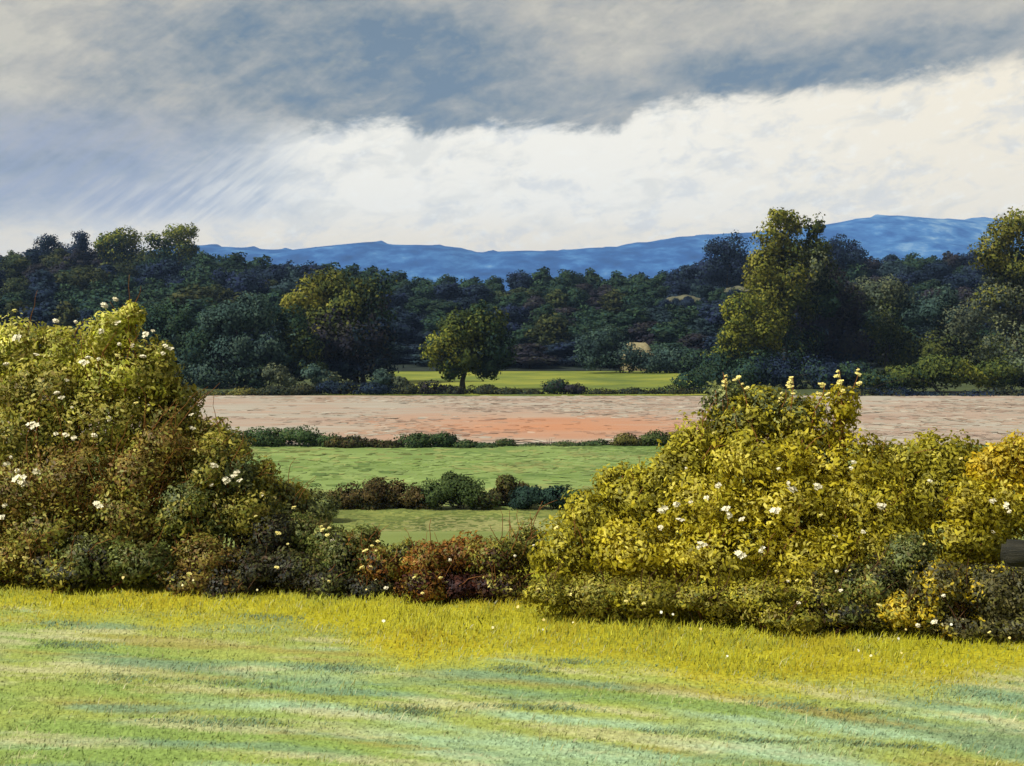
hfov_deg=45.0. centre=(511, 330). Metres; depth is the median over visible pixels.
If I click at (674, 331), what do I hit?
woodland tree
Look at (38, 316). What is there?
woodland tree
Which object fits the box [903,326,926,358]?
woodland tree
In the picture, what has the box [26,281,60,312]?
woodland tree
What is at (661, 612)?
wild flowers
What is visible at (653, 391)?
shrub
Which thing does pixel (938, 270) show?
woodland tree
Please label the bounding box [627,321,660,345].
woodland tree
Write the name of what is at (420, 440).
field shrub
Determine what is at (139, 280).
woodland tree
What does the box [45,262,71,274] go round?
woodland tree
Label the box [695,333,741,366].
woodland tree
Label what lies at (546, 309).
woodland tree
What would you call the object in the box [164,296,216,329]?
woodland tree
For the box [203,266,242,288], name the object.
woodland tree
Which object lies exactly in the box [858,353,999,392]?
wide shrub
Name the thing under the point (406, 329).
woodland tree
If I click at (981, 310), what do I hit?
woodland tree
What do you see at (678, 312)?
woodland tree
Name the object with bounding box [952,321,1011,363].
woodland tree
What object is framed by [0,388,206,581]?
bramble bush
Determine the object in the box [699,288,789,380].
golden tree
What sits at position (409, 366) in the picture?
woodland floor
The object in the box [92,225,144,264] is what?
crown tree
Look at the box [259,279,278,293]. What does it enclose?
woodland tree
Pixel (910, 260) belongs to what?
woodland tree
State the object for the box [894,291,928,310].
woodland tree
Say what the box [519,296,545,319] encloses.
woodland tree
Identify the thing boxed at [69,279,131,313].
woodland tree
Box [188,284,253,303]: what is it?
woodland tree
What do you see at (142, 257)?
woodland tree
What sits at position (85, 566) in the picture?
bush
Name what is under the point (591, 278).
woodland tree
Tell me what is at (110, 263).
woodland tree
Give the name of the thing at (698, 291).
woodland tree
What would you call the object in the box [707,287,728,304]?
woodland tree
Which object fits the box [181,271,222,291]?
woodland tree
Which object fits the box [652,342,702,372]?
pale shrub
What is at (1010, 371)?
wide shrub
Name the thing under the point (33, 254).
woodland tree
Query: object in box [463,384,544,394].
shrub
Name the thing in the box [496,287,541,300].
woodland tree
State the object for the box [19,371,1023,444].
terrain
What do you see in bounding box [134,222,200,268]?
crown tree
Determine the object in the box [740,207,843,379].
poplar tree
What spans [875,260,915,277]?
woodland tree
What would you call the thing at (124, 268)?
woodland tree
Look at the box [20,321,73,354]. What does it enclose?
woodland tree
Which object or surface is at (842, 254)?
dome tree
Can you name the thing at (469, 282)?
woodland tree
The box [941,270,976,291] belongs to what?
woodland tree
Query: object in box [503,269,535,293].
woodland tree
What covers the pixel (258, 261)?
woodland tree
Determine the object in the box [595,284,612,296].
woodland tree
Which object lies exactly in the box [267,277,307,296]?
woodland tree
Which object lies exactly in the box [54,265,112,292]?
woodland tree
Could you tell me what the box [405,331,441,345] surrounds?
woodland tree
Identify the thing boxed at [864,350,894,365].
woodland tree
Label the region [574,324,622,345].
woodland tree
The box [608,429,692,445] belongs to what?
field shrub
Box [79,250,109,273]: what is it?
woodland tree
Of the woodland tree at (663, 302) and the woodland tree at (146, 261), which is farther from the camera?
the woodland tree at (146, 261)
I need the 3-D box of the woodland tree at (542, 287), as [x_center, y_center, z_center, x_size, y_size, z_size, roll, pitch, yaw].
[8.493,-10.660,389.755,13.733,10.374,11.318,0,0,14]
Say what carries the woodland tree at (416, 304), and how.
on the woodland floor
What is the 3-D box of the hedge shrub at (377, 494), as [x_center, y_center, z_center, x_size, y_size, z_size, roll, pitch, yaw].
[-5.961,7.357,55.253,5.843,1.697,1.968,0,0,0]
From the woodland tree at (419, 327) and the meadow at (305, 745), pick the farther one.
the woodland tree at (419, 327)
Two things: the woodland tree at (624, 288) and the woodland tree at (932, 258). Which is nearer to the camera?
the woodland tree at (624, 288)
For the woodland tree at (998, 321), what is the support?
on the woodland floor
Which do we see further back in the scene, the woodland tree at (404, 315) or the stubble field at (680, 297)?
the stubble field at (680, 297)
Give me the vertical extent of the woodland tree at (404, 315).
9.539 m
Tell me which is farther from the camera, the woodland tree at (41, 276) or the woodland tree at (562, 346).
the woodland tree at (41, 276)
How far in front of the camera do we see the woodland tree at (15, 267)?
388.69 m
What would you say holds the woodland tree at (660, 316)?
on the woodland floor
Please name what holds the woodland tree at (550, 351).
on the woodland floor
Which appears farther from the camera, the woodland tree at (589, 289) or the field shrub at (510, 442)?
the woodland tree at (589, 289)
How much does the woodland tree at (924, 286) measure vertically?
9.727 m
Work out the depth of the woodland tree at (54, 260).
422.80 m
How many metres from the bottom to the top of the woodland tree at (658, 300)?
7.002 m
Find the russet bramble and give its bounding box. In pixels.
[392,500,555,603]
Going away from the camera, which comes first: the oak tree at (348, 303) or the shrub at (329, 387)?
the shrub at (329, 387)
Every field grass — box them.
[183,508,1012,530]
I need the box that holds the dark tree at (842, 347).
[791,260,878,377]
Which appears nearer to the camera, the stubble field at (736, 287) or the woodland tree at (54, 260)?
the stubble field at (736, 287)
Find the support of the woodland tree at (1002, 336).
on the woodland floor
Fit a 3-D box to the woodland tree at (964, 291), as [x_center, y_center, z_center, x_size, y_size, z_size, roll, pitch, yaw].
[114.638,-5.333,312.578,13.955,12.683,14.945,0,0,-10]
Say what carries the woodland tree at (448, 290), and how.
on the woodland floor
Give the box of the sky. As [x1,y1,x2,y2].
[0,0,1023,255]
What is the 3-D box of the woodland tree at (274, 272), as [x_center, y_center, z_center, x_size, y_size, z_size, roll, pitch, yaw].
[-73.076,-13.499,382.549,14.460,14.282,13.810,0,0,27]
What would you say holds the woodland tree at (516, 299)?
on the woodland floor
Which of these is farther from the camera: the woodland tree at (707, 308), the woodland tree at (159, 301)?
the woodland tree at (707, 308)
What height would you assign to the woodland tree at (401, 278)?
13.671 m
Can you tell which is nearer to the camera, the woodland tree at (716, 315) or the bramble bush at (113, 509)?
the bramble bush at (113, 509)
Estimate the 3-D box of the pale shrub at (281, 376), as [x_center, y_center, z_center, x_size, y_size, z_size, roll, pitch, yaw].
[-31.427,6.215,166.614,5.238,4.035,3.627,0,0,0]
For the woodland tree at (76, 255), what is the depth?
424.19 m
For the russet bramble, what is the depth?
10.77 m
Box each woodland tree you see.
[0,253,33,289]
[0,270,6,293]
[0,276,29,295]
[0,289,39,311]
[0,306,9,326]
[1,250,18,262]
[1,301,32,326]
[16,300,71,330]
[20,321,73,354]
[21,248,47,265]
[22,263,50,283]
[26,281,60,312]
[27,269,66,291]
[37,248,75,269]
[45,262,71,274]
[49,267,76,281]
[49,284,88,310]
[49,301,80,328]
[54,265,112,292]
[62,248,95,270]
[67,326,90,354]
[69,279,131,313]
[72,308,98,332]
[73,268,126,293]
[77,319,99,355]
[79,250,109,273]
[82,296,146,323]
[95,289,140,309]
[97,264,127,276]
[98,250,136,266]
[107,272,142,296]
[112,261,141,277]
[123,288,166,306]
[128,275,150,296]
[130,248,151,266]
[130,264,145,277]
[130,276,175,299]
[137,258,184,285]
[139,298,189,315]
[142,256,182,274]
[151,279,193,309]
[161,275,190,289]
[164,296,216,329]
[166,284,228,308]
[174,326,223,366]
[176,253,196,264]
[178,255,221,281]
[180,262,195,279]
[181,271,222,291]
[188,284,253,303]
[192,250,219,265]
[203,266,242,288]
[213,251,254,272]
[222,269,269,299]
[230,296,271,312]
[243,254,273,270]
[243,326,281,361]
[253,264,290,283]
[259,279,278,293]
[261,286,289,318]
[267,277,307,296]
[274,260,298,273]
[285,266,302,279]
[294,260,327,277]
[294,282,315,299]
[321,262,340,275]
[339,263,373,283]
[362,265,386,280]
[366,345,411,364]
[370,293,397,309]
[377,270,417,292]
[382,306,419,324]
[388,319,418,346]
[392,291,409,310]
[394,284,414,301]
[395,344,431,362]
[403,295,431,319]
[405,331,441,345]
[406,315,428,339]
[409,354,441,365]
[411,278,442,300]
[412,276,431,293]
[420,309,451,332]
[423,299,463,317]
[432,273,458,296]
[432,280,461,301]
[444,297,478,315]
[457,276,488,291]
[457,284,492,303]
[480,289,502,306]
[483,275,506,293]
[487,301,499,312]
[493,302,532,334]
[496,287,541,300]
[497,291,528,307]
[502,346,520,366]
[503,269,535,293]
[504,325,537,346]
[509,343,561,367]
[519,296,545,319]
[521,302,572,328]
[523,313,571,346]
[526,266,555,286]
[529,280,550,299]
[543,342,579,365]
[544,289,570,312]
[545,276,574,294]
[549,269,585,286]
[553,307,579,329]
[553,338,599,365]
[565,286,590,311]
[566,324,586,341]
[569,305,605,326]
[572,267,604,292]
[574,283,601,301]
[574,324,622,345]
[582,298,606,313]
[586,311,629,341]
[593,289,628,314]
[594,270,630,287]
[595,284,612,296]
[606,325,631,342]
[611,284,639,295]
[612,302,655,341]
[620,289,655,311]
[626,272,655,286]
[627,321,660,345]
[629,278,671,305]
[637,306,675,325]
[648,319,699,345]
[649,341,711,359]
[650,270,666,286]
[653,297,664,306]
[653,303,700,327]
[658,298,671,309]
[662,264,695,293]
[664,279,691,297]
[669,298,682,306]
[677,333,712,365]
[678,296,695,309]
[682,279,715,301]
[684,305,700,325]
[684,317,720,336]
[685,257,728,299]
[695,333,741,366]
[696,299,730,330]
[699,297,708,303]
[703,304,754,336]
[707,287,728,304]
[714,255,757,286]
[726,287,740,297]
[837,261,871,284]
[858,307,880,333]
[859,256,883,270]
[861,275,891,289]
[864,269,883,281]
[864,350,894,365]
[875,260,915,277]
[882,254,899,264]
[885,270,917,297]
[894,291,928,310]
[897,252,929,286]
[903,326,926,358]
[910,279,947,295]
[910,331,941,356]
[912,270,935,284]
[916,259,953,287]
[921,288,941,299]
[922,255,946,277]
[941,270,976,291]
[942,251,971,278]
[943,285,975,320]
[951,265,966,275]
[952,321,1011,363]
[958,249,981,266]
[962,261,992,277]
[962,297,1003,334]
[970,274,984,291]
[985,302,1023,330]
[992,325,1020,347]
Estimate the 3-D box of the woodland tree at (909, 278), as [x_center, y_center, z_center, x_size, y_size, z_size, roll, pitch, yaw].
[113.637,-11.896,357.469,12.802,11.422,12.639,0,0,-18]
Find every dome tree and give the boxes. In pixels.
[692,230,753,288]
[819,233,870,273]
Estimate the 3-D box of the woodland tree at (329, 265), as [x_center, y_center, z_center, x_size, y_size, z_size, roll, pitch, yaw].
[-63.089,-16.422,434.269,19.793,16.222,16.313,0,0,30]
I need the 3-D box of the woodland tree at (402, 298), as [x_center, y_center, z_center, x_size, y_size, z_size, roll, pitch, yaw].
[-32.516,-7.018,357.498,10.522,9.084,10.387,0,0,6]
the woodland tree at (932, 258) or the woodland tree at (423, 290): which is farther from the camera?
the woodland tree at (932, 258)
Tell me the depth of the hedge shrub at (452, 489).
54.58 m
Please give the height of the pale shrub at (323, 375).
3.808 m
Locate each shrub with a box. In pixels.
[197,384,298,395]
[233,424,341,446]
[261,362,297,387]
[279,480,340,518]
[288,379,400,394]
[300,363,341,385]
[324,434,404,447]
[324,477,443,510]
[371,368,412,388]
[386,379,469,394]
[393,431,497,447]
[418,470,501,509]
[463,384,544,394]
[489,474,529,505]
[493,438,609,446]
[506,484,584,510]
[520,530,938,637]
[540,378,587,393]
[572,321,671,373]
[576,381,733,394]
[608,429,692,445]
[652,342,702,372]
[670,350,872,389]
[835,378,1023,395]
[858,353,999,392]
[976,351,1023,389]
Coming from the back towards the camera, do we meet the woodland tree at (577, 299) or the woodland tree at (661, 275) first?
the woodland tree at (661, 275)
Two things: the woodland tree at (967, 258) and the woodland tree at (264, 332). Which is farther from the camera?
the woodland tree at (967, 258)
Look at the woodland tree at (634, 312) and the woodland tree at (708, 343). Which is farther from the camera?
the woodland tree at (634, 312)
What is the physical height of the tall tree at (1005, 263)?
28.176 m
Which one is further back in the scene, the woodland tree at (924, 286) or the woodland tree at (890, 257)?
the woodland tree at (890, 257)
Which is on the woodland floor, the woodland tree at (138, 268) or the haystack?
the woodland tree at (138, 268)
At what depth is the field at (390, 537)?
16.38 m
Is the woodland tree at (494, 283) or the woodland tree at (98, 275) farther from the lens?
the woodland tree at (494, 283)
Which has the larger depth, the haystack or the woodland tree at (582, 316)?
the woodland tree at (582, 316)
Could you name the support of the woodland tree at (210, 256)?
on the woodland floor
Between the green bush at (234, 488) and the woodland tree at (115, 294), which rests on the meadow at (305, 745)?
the green bush at (234, 488)
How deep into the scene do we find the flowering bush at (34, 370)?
11.95 m
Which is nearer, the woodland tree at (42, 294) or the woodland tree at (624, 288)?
the woodland tree at (42, 294)
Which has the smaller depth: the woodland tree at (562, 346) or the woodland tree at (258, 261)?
the woodland tree at (562, 346)
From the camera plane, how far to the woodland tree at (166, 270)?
388.27 m
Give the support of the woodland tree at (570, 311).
on the woodland floor
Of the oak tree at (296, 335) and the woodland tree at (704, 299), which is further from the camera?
the woodland tree at (704, 299)
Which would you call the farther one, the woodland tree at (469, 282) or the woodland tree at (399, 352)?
the woodland tree at (469, 282)
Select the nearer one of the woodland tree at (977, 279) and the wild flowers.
the wild flowers
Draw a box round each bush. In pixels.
[0,275,225,570]
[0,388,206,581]
[0,524,188,595]
[142,394,332,555]
[157,507,353,598]
[293,523,426,599]
[527,368,986,627]
[871,554,1023,645]
[920,429,1023,618]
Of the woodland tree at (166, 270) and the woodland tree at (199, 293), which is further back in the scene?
the woodland tree at (166, 270)
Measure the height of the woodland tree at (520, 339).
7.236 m
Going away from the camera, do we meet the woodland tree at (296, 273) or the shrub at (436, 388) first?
the shrub at (436, 388)
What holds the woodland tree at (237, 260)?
on the woodland floor
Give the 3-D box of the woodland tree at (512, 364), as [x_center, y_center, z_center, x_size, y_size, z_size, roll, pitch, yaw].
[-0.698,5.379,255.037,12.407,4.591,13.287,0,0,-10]
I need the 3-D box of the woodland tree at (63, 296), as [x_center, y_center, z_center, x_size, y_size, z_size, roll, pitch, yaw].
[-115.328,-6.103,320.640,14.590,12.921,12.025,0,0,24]
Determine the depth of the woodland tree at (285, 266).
430.06 m
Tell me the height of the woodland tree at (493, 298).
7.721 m
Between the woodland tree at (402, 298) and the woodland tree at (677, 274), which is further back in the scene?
the woodland tree at (677, 274)
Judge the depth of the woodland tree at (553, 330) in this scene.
269.57 m
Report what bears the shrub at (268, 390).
on the terrain at (809, 390)
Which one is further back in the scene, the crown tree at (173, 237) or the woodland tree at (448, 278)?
the woodland tree at (448, 278)
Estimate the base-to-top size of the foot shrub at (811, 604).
0.873 m
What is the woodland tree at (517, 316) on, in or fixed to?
on the woodland floor
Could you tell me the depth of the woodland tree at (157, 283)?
340.86 m
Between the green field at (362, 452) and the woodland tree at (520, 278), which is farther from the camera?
the woodland tree at (520, 278)
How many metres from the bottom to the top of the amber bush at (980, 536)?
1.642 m
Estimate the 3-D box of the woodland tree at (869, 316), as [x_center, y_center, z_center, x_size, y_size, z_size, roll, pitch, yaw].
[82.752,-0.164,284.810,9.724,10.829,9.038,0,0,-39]
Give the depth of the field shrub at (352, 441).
83.84 m
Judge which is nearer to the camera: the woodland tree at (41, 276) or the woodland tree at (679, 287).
the woodland tree at (41, 276)
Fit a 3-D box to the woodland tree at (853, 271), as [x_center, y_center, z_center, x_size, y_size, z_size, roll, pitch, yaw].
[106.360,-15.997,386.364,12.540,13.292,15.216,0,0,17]
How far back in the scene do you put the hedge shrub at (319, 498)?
51.02 m
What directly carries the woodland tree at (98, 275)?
on the woodland floor
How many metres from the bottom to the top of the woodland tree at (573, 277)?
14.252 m
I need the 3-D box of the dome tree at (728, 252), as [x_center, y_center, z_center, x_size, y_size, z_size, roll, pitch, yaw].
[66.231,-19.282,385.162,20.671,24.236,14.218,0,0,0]
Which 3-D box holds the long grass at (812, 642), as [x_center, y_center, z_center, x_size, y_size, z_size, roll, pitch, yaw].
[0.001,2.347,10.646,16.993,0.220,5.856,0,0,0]
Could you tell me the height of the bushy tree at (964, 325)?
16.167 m
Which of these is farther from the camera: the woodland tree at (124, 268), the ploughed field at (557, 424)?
the woodland tree at (124, 268)
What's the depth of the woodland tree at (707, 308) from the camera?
307.41 m
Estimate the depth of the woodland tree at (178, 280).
344.41 m
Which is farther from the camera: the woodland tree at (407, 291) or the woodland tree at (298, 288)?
the woodland tree at (407, 291)
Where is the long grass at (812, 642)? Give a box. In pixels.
[0,554,1023,705]
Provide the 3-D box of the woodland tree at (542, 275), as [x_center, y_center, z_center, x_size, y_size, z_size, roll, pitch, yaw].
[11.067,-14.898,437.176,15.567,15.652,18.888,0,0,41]
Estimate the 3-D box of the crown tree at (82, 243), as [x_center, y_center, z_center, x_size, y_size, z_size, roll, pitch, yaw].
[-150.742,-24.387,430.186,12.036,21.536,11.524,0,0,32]
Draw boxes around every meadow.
[0,546,1023,765]
[327,371,763,395]
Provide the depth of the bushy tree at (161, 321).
177.25 m
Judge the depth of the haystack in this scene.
240.51 m
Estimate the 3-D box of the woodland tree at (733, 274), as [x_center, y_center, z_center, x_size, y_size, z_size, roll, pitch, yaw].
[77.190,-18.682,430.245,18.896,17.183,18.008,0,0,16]
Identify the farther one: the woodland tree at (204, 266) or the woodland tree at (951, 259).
the woodland tree at (951, 259)
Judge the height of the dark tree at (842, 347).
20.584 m
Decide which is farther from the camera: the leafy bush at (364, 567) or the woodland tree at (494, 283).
the woodland tree at (494, 283)
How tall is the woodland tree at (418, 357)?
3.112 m
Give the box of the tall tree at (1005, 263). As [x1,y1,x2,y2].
[967,206,1023,363]
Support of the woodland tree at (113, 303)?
on the woodland floor
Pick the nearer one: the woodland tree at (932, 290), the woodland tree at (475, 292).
the woodland tree at (932, 290)
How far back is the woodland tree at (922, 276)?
389.13 m
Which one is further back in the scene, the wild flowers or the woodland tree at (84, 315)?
the woodland tree at (84, 315)
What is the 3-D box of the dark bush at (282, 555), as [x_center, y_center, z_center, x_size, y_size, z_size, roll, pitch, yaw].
[-2.317,2.059,11.403,1.799,0.776,1.182,0,0,0]
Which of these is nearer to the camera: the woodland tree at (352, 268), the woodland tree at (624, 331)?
the woodland tree at (624, 331)
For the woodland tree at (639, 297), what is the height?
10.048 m
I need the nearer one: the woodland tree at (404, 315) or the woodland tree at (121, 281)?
the woodland tree at (404, 315)
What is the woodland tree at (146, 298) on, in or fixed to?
on the woodland floor
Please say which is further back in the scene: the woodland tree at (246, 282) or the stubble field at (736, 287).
the stubble field at (736, 287)
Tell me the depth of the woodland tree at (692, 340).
254.37 m
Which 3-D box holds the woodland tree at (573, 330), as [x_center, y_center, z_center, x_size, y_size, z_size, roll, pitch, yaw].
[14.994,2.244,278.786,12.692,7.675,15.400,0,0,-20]
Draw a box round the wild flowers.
[122,575,1010,656]
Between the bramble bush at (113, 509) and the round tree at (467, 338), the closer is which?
the bramble bush at (113, 509)
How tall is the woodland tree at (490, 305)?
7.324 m
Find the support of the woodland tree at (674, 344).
on the woodland floor
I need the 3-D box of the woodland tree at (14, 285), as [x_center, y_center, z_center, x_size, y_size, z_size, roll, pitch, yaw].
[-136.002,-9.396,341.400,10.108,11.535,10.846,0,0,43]
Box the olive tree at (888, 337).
[849,273,941,373]
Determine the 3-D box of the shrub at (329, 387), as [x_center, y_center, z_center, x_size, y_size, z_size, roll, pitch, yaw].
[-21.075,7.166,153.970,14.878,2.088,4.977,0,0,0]
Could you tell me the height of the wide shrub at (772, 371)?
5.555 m
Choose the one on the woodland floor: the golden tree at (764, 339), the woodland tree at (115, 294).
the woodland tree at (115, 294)
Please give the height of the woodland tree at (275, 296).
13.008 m
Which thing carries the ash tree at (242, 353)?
on the terrain at (809, 390)
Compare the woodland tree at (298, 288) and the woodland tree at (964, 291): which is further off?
the woodland tree at (298, 288)
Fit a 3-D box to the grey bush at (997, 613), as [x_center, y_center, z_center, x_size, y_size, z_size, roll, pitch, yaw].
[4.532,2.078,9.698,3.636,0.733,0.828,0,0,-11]
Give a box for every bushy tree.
[130,297,201,385]
[906,283,1012,365]
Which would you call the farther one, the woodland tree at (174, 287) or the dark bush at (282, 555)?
the woodland tree at (174, 287)
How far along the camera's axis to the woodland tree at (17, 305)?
274.46 m
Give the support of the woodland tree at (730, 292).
on the woodland floor
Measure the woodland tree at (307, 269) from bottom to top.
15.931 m
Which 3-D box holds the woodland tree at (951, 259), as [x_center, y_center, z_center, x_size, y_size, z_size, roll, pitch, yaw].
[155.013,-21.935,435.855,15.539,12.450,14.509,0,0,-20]
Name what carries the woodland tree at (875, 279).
on the woodland floor
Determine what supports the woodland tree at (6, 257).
on the woodland floor
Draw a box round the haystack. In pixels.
[621,342,653,370]
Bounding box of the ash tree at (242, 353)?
[176,290,284,388]
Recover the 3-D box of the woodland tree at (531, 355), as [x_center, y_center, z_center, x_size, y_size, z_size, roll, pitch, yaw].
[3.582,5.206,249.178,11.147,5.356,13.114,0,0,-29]
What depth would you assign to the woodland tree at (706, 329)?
278.46 m
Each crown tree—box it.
[31,233,71,262]
[62,230,94,258]
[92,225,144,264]
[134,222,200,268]
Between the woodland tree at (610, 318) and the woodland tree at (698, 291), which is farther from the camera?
the woodland tree at (698, 291)
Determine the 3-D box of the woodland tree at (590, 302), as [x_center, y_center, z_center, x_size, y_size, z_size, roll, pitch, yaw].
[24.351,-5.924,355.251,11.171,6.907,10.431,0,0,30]
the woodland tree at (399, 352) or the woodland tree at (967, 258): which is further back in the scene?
the woodland tree at (967, 258)
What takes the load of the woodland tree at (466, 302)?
on the woodland floor
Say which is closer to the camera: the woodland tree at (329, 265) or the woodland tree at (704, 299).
the woodland tree at (704, 299)
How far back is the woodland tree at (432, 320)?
305.49 m
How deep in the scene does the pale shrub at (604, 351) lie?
228.11 m
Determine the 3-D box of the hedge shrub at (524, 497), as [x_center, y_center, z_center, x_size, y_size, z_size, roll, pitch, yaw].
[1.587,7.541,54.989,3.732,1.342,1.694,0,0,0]
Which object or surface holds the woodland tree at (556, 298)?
on the woodland floor
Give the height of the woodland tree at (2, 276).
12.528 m
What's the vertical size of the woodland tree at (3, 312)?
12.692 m
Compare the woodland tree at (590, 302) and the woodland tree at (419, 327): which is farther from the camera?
the woodland tree at (590, 302)
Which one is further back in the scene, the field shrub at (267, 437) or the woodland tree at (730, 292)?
the woodland tree at (730, 292)
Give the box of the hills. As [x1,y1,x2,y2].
[148,214,1023,290]
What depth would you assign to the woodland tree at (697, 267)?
423.47 m
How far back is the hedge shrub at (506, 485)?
55.72 m
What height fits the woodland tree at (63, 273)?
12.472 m
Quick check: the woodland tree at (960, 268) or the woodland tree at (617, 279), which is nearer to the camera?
the woodland tree at (960, 268)
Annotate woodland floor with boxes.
[3,288,944,370]
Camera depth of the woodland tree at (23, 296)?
313.75 m
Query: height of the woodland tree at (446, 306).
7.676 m
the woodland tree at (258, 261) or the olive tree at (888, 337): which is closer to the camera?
the olive tree at (888, 337)
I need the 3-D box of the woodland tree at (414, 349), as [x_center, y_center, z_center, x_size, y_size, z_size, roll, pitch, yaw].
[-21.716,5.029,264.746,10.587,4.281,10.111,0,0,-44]
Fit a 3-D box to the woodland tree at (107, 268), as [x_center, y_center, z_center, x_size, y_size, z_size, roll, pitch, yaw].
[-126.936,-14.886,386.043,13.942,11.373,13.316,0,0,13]
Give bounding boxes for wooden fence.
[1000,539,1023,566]
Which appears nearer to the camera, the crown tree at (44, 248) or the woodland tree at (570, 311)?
the woodland tree at (570, 311)
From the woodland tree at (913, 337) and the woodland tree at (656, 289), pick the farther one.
the woodland tree at (656, 289)
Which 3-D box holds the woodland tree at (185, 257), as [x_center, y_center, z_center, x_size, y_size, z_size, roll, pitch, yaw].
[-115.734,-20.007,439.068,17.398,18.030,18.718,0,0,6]
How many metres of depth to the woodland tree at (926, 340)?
261.37 m
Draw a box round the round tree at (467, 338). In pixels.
[418,299,518,389]
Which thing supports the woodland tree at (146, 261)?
on the woodland floor
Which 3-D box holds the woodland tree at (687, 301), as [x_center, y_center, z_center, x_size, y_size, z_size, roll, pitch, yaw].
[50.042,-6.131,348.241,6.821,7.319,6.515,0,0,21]
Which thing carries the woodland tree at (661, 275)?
on the woodland floor
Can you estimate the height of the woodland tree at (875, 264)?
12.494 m
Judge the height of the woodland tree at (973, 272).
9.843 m
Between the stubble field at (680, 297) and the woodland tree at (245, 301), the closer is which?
the woodland tree at (245, 301)
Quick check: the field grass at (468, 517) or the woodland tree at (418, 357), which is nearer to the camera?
the field grass at (468, 517)
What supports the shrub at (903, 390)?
on the terrain at (809, 390)
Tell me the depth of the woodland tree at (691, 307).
315.81 m
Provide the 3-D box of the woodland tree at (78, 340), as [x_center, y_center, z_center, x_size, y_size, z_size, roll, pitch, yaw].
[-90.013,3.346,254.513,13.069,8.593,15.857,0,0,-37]
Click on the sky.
(474, 125)
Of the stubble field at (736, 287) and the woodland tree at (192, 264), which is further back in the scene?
the woodland tree at (192, 264)
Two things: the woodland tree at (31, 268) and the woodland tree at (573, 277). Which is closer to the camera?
the woodland tree at (31, 268)
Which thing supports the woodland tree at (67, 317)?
on the woodland floor
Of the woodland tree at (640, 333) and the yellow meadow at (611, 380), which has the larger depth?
the woodland tree at (640, 333)
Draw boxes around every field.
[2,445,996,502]
[4,395,1023,444]
[6,507,1023,552]
[667,295,700,301]
[724,286,750,292]
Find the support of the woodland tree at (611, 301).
on the woodland floor
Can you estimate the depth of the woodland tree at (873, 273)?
385.24 m
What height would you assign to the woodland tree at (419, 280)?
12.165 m
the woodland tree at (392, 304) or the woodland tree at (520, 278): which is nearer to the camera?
the woodland tree at (392, 304)
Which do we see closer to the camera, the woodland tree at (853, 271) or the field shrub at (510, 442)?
the field shrub at (510, 442)
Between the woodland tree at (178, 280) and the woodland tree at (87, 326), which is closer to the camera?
the woodland tree at (87, 326)
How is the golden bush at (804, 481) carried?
on the meadow at (305, 745)
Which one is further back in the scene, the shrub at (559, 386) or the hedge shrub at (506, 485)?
the shrub at (559, 386)
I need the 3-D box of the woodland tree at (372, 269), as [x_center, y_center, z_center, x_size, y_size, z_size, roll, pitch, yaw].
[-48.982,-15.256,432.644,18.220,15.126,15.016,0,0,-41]
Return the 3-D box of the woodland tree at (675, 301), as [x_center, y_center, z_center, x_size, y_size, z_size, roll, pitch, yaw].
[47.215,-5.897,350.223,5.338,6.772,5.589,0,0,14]
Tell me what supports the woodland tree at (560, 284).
on the woodland floor
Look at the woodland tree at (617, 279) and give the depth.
428.35 m
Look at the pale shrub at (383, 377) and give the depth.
158.79 m
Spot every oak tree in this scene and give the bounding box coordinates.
[267,304,328,381]
[279,266,403,383]
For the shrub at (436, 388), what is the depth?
153.84 m
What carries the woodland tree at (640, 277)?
on the woodland floor

